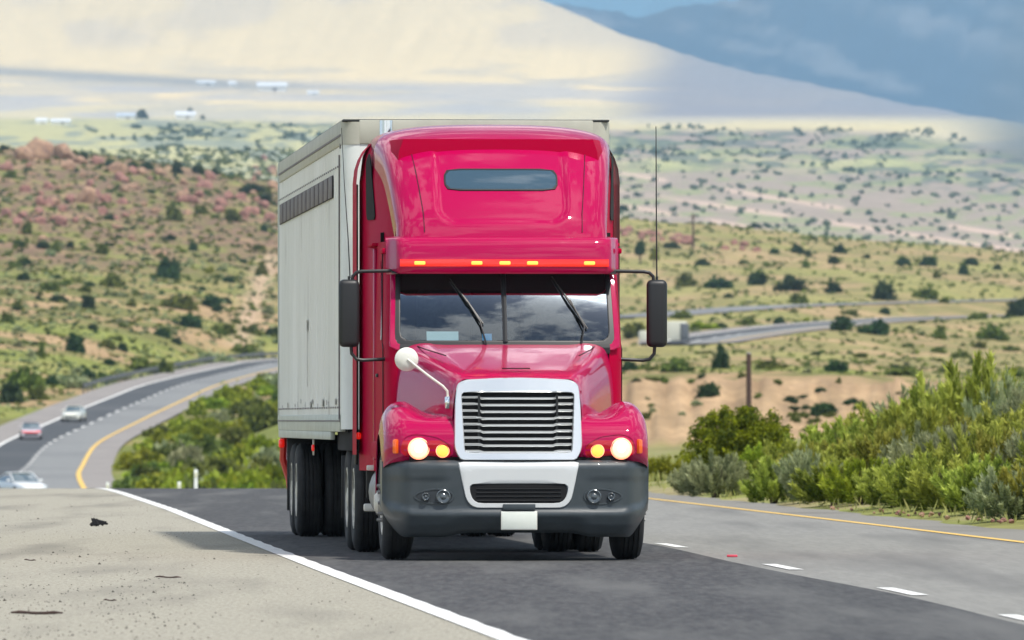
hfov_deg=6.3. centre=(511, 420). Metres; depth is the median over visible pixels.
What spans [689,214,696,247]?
utility pole
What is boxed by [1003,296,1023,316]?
juniper bush
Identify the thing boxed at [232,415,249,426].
green shrub
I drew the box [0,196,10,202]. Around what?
sage shrub
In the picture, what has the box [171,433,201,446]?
olive shrub
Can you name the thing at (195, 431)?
green shrub
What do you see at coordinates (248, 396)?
green shrub
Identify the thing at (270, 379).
sage shrub
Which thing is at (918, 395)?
feathery bush
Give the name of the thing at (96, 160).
boulder
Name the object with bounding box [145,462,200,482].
green shrub
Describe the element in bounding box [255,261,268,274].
olive shrub
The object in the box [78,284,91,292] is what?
olive shrub
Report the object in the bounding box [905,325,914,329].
olive shrub
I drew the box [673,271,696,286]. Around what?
olive shrub
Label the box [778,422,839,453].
feathery bush
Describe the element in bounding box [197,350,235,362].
sage shrub
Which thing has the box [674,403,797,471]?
round bush
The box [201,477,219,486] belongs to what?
green shrub
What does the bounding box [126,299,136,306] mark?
olive shrub
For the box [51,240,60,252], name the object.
olive shrub
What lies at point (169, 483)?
green shrub
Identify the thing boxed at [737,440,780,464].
bright bush
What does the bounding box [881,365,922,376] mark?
olive shrub
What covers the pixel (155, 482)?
green shrub
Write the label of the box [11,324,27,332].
sage shrub
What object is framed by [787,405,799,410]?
juniper bush
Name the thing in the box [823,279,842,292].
juniper bush
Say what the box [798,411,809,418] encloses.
olive shrub
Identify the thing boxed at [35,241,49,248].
juniper bush
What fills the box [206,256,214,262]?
sage shrub
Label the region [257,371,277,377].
olive shrub
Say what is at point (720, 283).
juniper bush
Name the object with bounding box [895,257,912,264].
juniper bush
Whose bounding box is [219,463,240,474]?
olive shrub
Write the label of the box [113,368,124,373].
sage shrub
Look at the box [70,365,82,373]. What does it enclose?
sage shrub
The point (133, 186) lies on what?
boulder
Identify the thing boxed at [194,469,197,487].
marker post
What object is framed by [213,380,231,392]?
green shrub
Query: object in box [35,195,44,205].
boulder
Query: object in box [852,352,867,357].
olive shrub
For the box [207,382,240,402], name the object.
green shrub
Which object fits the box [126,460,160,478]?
olive shrub
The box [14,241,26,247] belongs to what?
olive shrub
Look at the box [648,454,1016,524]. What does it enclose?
verge grass
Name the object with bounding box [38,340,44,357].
olive shrub
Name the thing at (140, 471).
olive shrub
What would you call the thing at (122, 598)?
gravel
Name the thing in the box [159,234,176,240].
juniper bush
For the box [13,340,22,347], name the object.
sage shrub
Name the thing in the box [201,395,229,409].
green shrub
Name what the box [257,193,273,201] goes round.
juniper bush
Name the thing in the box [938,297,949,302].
olive shrub
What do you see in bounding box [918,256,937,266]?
juniper bush
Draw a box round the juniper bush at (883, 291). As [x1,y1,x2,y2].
[869,278,899,300]
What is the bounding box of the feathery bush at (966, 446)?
[911,417,1021,472]
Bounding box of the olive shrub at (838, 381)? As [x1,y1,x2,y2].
[835,377,841,383]
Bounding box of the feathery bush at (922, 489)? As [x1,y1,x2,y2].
[900,452,984,511]
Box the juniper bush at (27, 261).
[23,257,33,264]
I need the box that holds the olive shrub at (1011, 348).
[1002,345,1020,351]
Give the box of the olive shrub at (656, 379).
[642,376,659,381]
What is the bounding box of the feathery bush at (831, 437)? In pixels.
[802,413,877,450]
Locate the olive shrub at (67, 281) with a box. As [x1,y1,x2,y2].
[58,279,72,285]
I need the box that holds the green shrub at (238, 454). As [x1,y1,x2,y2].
[212,445,253,466]
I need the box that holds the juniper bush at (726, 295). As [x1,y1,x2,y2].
[723,293,733,297]
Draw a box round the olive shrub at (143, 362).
[123,356,154,370]
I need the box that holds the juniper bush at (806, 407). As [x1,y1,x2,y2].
[801,404,809,409]
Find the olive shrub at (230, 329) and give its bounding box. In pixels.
[210,322,237,334]
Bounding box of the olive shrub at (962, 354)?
[949,351,972,357]
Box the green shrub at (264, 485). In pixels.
[256,469,266,487]
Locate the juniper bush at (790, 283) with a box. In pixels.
[772,273,809,290]
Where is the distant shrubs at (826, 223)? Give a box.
[612,145,1023,251]
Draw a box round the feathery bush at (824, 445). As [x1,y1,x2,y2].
[775,437,850,466]
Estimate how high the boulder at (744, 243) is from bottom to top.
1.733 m
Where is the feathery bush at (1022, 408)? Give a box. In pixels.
[1019,399,1023,425]
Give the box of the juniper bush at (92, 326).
[87,323,97,330]
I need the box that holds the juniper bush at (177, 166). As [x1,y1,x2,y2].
[170,157,183,173]
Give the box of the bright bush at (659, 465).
[648,454,688,481]
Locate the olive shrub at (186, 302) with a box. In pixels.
[156,294,200,310]
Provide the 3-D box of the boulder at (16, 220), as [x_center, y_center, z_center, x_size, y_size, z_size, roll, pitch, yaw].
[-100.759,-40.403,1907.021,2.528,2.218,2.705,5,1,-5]
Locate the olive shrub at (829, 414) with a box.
[819,411,837,417]
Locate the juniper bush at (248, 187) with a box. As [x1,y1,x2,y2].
[236,182,265,192]
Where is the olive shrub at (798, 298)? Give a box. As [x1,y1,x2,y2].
[786,292,809,302]
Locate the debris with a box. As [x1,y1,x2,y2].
[90,518,107,525]
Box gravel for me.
[0,496,391,639]
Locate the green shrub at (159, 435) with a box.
[149,427,169,443]
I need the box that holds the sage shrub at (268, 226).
[258,222,274,228]
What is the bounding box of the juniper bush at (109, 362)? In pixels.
[102,358,115,365]
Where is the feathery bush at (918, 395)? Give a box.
[881,370,965,421]
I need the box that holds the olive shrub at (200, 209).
[193,205,207,214]
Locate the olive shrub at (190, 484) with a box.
[181,473,217,487]
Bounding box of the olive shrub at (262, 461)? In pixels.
[248,454,279,471]
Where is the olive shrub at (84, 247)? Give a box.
[81,244,92,250]
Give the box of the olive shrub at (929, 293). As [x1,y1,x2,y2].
[911,286,939,299]
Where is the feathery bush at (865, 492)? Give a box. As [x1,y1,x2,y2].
[851,457,900,507]
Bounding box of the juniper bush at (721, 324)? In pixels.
[712,322,728,327]
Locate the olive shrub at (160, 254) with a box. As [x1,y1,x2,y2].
[155,251,166,258]
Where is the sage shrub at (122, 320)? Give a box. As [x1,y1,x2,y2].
[114,318,130,324]
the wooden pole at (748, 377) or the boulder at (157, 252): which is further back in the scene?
the boulder at (157, 252)
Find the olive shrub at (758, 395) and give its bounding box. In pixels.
[753,392,762,398]
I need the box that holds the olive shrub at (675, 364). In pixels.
[659,357,695,372]
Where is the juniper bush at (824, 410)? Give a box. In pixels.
[815,407,832,416]
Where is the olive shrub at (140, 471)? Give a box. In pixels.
[134,463,158,476]
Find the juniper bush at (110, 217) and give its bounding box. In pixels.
[103,214,115,220]
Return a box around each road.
[0,315,969,476]
[22,315,989,487]
[108,488,1023,639]
[620,299,1017,316]
[643,499,1023,624]
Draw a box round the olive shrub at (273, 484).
[270,480,286,487]
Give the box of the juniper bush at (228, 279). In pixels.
[221,275,234,282]
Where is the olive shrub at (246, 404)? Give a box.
[235,395,272,418]
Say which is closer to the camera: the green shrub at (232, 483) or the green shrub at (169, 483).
the green shrub at (232, 483)
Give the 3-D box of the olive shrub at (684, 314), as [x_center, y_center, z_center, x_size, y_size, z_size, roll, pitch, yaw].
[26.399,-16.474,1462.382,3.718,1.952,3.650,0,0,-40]
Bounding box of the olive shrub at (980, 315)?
[967,312,987,318]
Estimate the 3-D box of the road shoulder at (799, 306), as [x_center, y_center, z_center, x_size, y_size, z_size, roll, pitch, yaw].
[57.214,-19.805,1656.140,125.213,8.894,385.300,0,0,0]
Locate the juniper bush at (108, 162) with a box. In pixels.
[104,159,115,165]
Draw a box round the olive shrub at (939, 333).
[930,324,948,339]
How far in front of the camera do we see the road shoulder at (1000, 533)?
124.31 m
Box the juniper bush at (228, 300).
[222,296,232,304]
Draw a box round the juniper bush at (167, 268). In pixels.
[155,255,182,279]
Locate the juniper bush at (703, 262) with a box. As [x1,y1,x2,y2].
[694,258,711,265]
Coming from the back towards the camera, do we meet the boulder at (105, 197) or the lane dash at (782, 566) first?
the boulder at (105, 197)
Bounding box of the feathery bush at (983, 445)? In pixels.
[947,427,1023,471]
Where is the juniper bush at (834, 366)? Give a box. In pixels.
[823,358,848,371]
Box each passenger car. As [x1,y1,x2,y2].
[0,472,46,487]
[18,422,43,438]
[61,405,86,420]
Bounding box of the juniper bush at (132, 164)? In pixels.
[127,162,137,167]
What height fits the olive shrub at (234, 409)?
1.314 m
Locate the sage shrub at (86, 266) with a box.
[81,265,91,269]
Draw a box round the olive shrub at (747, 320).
[740,315,755,324]
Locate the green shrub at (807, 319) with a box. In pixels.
[801,317,809,321]
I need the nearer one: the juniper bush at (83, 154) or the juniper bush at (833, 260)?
the juniper bush at (833, 260)
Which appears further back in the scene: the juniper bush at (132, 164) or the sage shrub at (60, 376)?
the juniper bush at (132, 164)
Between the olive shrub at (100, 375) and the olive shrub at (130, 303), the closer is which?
the olive shrub at (100, 375)
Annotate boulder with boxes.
[0,161,13,170]
[1,207,10,216]
[12,217,22,224]
[13,146,33,160]
[17,211,27,217]
[18,184,30,191]
[26,139,53,158]
[33,207,42,213]
[33,216,46,223]
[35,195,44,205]
[38,235,47,240]
[43,181,53,188]
[44,198,54,206]
[52,143,75,159]
[52,197,59,204]
[55,216,66,225]
[58,204,66,211]
[61,159,75,169]
[65,194,74,202]
[72,216,78,222]
[73,156,87,163]
[75,186,95,203]
[79,172,87,177]
[86,179,93,186]
[91,156,103,164]
[96,189,101,197]
[98,207,107,214]
[99,194,111,201]
[105,162,129,174]
[111,224,123,228]
[115,174,128,182]
[116,198,127,204]
[119,185,129,192]
[121,212,129,216]
[127,183,140,188]
[127,235,135,240]
[128,166,137,173]
[136,167,146,174]
[142,232,155,237]
[150,207,159,213]
[153,250,167,254]
[154,167,166,175]
[175,190,186,199]
[177,195,198,203]
[179,178,187,184]
[183,209,191,215]
[194,190,203,197]
[195,180,212,187]
[204,171,215,179]
[213,205,224,212]
[215,197,226,205]
[224,191,234,199]
[234,192,246,199]
[239,210,249,217]
[244,206,252,212]
[249,190,257,194]
[252,207,259,214]
[254,170,261,176]
[257,200,269,208]
[263,212,275,220]
[267,166,276,170]
[267,180,277,188]
[269,169,276,174]
[620,231,627,235]
[622,228,631,231]
[650,231,660,235]
[669,236,676,240]
[674,233,682,236]
[681,235,691,238]
[681,239,691,244]
[721,245,729,249]
[739,241,748,245]
[752,247,760,251]
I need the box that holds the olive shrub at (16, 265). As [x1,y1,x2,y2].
[10,262,22,267]
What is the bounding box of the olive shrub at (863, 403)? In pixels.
[852,400,866,409]
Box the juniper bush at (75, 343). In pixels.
[64,331,85,353]
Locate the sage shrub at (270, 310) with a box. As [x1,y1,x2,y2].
[262,305,275,314]
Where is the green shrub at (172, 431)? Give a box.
[166,424,183,441]
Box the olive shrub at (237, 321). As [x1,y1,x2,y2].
[231,317,241,324]
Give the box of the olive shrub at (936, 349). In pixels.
[928,346,947,353]
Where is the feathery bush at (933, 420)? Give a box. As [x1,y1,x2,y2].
[882,400,956,444]
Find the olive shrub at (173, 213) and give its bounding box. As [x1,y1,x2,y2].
[165,202,182,221]
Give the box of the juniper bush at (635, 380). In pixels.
[630,377,642,381]
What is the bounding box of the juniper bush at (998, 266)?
[993,263,1002,270]
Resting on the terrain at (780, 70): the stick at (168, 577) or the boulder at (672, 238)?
the boulder at (672, 238)
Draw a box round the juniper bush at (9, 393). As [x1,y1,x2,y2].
[0,381,24,403]
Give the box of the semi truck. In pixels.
[338,120,666,558]
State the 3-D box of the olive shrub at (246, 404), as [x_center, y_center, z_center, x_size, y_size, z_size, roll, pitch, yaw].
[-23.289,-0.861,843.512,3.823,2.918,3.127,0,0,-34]
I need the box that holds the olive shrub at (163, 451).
[152,442,182,461]
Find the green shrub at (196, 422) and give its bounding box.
[185,414,203,427]
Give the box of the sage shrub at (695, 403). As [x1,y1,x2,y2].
[690,400,702,405]
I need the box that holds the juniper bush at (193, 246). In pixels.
[187,240,198,250]
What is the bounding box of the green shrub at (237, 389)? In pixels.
[231,380,254,396]
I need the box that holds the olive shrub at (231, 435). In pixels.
[219,425,254,445]
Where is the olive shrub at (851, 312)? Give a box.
[839,309,860,316]
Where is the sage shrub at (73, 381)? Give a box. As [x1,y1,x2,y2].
[64,372,93,388]
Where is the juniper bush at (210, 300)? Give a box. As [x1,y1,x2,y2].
[200,293,224,307]
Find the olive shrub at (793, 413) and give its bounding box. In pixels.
[786,411,798,416]
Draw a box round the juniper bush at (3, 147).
[0,144,9,149]
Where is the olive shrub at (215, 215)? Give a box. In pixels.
[210,214,220,217]
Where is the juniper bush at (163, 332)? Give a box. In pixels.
[153,327,173,338]
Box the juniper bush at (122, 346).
[116,342,128,352]
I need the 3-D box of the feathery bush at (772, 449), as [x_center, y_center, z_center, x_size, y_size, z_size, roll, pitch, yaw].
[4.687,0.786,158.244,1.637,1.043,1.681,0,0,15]
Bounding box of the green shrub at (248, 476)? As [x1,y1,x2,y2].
[226,457,285,487]
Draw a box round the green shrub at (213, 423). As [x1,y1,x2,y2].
[204,412,232,433]
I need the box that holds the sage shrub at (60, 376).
[56,374,66,383]
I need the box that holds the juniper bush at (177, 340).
[170,337,183,344]
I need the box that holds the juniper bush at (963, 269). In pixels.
[958,263,968,274]
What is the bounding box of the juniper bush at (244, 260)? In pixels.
[239,258,247,263]
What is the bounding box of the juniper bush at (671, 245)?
[662,241,682,248]
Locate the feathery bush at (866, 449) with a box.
[846,419,911,468]
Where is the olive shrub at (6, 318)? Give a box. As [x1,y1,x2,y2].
[0,310,14,322]
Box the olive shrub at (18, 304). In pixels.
[10,301,23,308]
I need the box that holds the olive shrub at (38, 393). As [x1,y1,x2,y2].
[26,385,50,399]
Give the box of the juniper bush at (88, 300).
[81,294,96,309]
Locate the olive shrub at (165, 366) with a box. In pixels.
[150,357,173,373]
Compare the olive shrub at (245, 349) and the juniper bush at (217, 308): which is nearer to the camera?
the olive shrub at (245, 349)
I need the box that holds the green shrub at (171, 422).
[167,410,191,427]
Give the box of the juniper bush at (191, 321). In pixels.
[177,314,202,328]
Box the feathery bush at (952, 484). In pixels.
[928,452,1012,513]
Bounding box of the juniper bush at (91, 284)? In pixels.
[85,282,95,286]
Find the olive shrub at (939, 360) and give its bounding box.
[935,358,943,361]
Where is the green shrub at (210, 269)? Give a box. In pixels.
[204,265,214,272]
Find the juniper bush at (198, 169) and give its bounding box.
[191,163,205,174]
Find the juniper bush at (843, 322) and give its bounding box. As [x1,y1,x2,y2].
[829,314,856,330]
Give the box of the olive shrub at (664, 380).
[660,375,668,383]
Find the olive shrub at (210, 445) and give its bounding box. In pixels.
[185,432,232,456]
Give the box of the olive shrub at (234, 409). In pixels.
[229,403,241,414]
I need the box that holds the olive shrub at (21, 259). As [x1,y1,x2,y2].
[16,254,27,261]
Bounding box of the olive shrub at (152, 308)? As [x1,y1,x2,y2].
[148,306,157,310]
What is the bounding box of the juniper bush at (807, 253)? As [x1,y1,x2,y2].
[804,249,812,256]
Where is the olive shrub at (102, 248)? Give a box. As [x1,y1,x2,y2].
[95,243,109,254]
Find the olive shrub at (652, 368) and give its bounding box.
[644,365,659,370]
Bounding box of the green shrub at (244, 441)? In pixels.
[239,437,248,446]
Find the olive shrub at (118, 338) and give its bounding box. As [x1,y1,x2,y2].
[113,335,123,341]
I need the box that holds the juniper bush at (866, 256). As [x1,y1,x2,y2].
[862,254,870,258]
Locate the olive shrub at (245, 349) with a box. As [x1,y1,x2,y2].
[229,342,258,353]
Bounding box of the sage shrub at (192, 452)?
[167,439,204,465]
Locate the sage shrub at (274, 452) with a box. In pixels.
[242,446,280,469]
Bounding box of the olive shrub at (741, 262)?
[738,259,745,264]
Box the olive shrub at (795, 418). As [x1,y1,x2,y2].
[789,415,801,422]
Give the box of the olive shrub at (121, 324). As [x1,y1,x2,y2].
[118,322,125,327]
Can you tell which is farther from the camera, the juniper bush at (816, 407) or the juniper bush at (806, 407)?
the juniper bush at (806, 407)
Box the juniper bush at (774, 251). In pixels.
[768,247,780,253]
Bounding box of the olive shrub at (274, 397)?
[265,386,277,402]
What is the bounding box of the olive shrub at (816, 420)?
[806,416,821,424]
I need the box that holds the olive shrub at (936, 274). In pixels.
[932,270,939,277]
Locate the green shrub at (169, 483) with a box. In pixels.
[160,461,193,487]
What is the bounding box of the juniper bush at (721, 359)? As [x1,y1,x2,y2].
[711,341,730,368]
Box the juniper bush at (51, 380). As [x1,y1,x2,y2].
[44,374,58,385]
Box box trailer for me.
[278,119,609,535]
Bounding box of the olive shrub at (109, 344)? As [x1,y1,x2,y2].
[101,337,115,349]
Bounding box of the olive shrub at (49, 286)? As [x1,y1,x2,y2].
[40,281,60,290]
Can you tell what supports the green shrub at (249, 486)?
on the terrain at (780, 70)
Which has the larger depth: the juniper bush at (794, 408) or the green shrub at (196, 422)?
the green shrub at (196, 422)
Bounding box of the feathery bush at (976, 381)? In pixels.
[923,349,1022,423]
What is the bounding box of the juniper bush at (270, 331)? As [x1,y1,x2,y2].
[265,326,277,335]
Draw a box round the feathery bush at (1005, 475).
[987,460,1023,517]
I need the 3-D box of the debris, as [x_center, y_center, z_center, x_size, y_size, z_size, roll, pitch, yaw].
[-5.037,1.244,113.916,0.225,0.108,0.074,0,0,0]
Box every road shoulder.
[0,316,929,442]
[0,488,497,639]
[81,315,1004,487]
[624,299,994,314]
[648,492,1023,540]
[692,300,1000,314]
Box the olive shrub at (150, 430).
[141,424,175,436]
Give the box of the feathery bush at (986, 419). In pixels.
[950,400,1023,434]
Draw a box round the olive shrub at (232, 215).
[224,208,240,221]
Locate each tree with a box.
[634,237,645,262]
[649,248,659,267]
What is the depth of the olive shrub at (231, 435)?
683.85 m
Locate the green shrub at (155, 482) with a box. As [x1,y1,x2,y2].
[131,474,165,487]
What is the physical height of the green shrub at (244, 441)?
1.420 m
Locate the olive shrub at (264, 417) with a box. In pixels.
[242,401,277,432]
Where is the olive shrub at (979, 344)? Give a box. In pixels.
[971,341,986,348]
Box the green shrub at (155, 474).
[141,472,160,477]
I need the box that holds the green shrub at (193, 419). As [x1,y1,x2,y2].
[189,416,206,422]
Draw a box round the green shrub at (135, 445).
[131,432,154,450]
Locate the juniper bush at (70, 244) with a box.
[66,241,74,247]
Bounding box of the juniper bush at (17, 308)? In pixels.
[11,307,20,310]
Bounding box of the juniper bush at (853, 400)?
[842,397,857,404]
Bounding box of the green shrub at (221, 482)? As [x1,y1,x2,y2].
[199,478,226,487]
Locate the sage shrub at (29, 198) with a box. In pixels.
[23,196,33,200]
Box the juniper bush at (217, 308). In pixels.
[211,304,222,311]
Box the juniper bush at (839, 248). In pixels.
[831,242,847,253]
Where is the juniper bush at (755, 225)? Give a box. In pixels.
[748,222,762,228]
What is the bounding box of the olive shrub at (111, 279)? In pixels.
[99,271,125,287]
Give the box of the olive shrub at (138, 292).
[132,289,142,295]
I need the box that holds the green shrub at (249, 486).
[228,481,253,487]
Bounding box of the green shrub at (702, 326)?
[689,320,720,330]
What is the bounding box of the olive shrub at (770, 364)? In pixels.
[754,359,785,368]
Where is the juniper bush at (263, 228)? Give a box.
[259,224,267,231]
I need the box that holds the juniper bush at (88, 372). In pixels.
[78,368,96,378]
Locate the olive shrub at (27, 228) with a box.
[21,219,33,233]
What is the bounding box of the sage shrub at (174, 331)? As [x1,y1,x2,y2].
[164,324,180,335]
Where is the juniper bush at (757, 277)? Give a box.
[745,270,768,284]
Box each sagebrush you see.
[666,456,709,494]
[674,448,752,497]
[772,443,842,503]
[870,371,943,426]
[873,420,950,469]
[900,421,970,463]
[961,365,1023,422]
[961,462,1023,521]
[979,428,1023,472]
[995,385,1023,418]
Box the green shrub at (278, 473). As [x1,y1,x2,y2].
[259,462,284,480]
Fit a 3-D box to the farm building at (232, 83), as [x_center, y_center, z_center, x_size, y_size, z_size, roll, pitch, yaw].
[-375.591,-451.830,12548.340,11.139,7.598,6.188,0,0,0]
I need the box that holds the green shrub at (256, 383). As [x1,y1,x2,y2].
[244,376,268,390]
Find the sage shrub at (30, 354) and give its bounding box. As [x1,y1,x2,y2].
[25,349,35,357]
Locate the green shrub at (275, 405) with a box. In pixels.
[263,399,277,411]
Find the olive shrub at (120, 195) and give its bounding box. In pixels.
[116,193,124,197]
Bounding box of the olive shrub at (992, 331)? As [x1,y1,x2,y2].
[975,321,1009,340]
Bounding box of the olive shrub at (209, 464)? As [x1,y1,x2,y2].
[170,453,247,476]
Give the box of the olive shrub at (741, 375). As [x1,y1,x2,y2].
[736,373,745,377]
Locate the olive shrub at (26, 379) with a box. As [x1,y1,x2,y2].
[7,364,45,389]
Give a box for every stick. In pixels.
[10,610,62,614]
[155,576,180,577]
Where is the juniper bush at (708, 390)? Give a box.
[693,381,719,398]
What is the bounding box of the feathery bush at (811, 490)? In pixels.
[788,454,855,505]
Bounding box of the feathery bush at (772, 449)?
[744,438,805,481]
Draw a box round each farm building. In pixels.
[35,118,47,123]
[50,119,70,123]
[116,113,135,118]
[175,111,195,118]
[196,80,215,84]
[228,81,236,85]
[257,82,286,91]
[307,90,318,94]
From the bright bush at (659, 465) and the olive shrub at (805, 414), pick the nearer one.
the bright bush at (659, 465)
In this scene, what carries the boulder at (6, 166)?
on the terrain at (780, 70)
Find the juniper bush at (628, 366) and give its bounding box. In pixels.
[622,361,637,370]
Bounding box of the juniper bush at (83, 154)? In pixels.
[76,151,88,159]
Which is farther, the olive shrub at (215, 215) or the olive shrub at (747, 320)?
the olive shrub at (215, 215)
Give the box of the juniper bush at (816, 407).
[810,402,838,416]
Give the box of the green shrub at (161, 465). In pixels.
[121,461,170,478]
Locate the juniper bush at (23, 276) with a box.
[17,272,30,280]
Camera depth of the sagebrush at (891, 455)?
143.53 m
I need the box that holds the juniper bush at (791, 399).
[781,396,798,403]
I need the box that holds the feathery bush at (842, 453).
[809,431,874,467]
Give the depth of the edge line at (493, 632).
74.19 m
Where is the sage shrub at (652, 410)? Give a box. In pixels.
[649,407,656,412]
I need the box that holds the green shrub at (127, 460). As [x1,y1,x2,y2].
[116,441,164,469]
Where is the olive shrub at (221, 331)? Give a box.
[214,328,227,335]
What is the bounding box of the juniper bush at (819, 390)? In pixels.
[814,387,827,392]
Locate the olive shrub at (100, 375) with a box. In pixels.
[93,372,114,381]
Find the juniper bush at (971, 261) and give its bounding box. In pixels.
[963,257,978,265]
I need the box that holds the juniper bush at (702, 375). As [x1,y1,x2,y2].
[696,373,705,378]
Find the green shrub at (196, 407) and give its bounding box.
[185,391,206,415]
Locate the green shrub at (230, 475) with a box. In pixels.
[219,459,241,482]
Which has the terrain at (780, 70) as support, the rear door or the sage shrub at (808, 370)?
the sage shrub at (808, 370)
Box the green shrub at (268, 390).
[255,384,274,396]
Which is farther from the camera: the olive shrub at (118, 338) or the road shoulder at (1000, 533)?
the olive shrub at (118, 338)
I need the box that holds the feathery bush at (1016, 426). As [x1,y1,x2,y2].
[986,417,1023,440]
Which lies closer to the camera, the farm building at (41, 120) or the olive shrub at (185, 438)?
the olive shrub at (185, 438)
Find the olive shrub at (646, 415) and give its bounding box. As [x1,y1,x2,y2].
[642,412,651,419]
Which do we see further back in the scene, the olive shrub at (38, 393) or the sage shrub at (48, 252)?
the sage shrub at (48, 252)
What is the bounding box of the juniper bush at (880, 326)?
[856,318,889,335]
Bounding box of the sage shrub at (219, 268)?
[215,265,229,271]
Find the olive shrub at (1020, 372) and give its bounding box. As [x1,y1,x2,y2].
[1015,369,1023,376]
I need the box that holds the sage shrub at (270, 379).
[263,372,277,385]
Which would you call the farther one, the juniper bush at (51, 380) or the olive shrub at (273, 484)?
the juniper bush at (51, 380)
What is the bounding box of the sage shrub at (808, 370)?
[801,368,811,372]
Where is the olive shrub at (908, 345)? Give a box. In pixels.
[901,342,915,347]
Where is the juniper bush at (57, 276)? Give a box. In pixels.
[47,274,61,278]
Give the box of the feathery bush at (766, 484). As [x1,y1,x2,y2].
[737,454,796,503]
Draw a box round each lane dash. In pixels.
[656,543,684,546]
[765,564,798,568]
[876,587,926,594]
[998,614,1023,619]
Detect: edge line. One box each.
[0,316,925,445]
[76,315,991,487]
[98,488,526,639]
[648,498,1023,542]
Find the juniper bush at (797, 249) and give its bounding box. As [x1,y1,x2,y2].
[790,241,804,253]
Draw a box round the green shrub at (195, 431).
[179,424,219,440]
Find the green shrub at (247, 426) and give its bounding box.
[235,424,255,437]
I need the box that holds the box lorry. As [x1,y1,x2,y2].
[638,321,688,345]
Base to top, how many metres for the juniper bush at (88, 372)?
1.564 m
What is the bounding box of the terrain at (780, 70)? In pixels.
[0,0,1023,529]
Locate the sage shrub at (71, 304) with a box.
[67,300,78,306]
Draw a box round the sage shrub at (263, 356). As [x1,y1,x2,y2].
[251,347,266,358]
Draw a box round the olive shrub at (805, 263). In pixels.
[801,259,810,267]
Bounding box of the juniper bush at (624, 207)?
[620,204,628,210]
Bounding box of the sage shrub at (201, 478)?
[193,467,208,482]
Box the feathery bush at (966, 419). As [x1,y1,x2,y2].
[939,407,992,431]
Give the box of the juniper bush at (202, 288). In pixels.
[198,286,205,290]
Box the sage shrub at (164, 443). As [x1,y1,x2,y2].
[153,439,174,449]
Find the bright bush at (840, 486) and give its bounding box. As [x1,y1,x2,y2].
[817,456,883,504]
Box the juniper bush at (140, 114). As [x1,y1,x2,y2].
[135,109,148,118]
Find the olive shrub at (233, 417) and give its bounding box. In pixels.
[227,410,238,419]
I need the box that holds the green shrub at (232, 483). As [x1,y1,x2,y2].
[219,478,239,487]
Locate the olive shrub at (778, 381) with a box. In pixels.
[773,379,782,384]
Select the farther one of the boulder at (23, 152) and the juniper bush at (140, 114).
the juniper bush at (140, 114)
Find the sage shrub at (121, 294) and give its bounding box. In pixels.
[115,292,125,296]
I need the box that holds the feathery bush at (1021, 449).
[1013,440,1023,467]
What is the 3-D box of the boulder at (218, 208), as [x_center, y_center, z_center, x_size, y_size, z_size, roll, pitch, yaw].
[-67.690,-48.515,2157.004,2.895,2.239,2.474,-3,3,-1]
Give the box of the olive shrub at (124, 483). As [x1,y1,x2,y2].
[111,474,150,487]
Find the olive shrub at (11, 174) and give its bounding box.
[3,170,18,178]
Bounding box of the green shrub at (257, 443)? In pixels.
[244,431,279,453]
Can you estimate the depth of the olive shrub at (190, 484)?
455.27 m
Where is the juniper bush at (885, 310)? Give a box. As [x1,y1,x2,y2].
[878,307,890,314]
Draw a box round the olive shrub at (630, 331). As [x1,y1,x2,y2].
[621,321,645,338]
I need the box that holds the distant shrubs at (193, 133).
[84,122,999,156]
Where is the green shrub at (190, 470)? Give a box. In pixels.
[161,467,193,478]
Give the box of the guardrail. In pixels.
[83,351,277,392]
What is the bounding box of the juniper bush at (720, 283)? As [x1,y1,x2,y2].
[701,276,733,288]
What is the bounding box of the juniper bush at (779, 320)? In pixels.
[773,315,785,323]
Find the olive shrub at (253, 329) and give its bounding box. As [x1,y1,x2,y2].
[239,323,264,335]
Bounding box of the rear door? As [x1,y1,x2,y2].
[680,323,688,339]
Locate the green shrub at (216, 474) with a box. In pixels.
[200,469,226,482]
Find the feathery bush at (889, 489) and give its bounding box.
[870,451,948,510]
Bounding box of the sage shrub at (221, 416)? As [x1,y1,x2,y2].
[207,408,237,424]
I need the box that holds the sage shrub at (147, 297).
[142,294,153,299]
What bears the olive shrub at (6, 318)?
on the terrain at (780, 70)
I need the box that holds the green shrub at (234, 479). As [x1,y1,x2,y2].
[233,474,243,487]
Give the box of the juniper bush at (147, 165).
[138,159,152,169]
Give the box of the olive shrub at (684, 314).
[669,309,692,318]
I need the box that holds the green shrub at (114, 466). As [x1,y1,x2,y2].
[111,462,120,469]
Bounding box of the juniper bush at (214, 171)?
[211,168,218,174]
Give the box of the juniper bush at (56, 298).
[48,294,68,302]
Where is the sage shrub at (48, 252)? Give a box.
[43,249,56,255]
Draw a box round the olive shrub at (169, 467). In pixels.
[160,459,183,474]
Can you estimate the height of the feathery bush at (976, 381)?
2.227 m
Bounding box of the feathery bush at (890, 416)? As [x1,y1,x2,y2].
[852,399,926,444]
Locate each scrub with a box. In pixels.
[0,146,294,415]
[620,216,1023,380]
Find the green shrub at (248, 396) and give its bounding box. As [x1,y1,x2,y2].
[226,388,254,409]
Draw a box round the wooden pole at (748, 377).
[746,352,750,407]
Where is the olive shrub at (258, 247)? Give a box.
[250,244,265,250]
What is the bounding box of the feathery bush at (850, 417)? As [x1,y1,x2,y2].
[818,402,878,433]
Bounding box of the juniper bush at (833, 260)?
[827,256,839,263]
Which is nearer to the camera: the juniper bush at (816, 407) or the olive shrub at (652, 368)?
the juniper bush at (816, 407)
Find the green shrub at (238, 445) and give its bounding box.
[232,439,245,451]
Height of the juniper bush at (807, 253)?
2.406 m

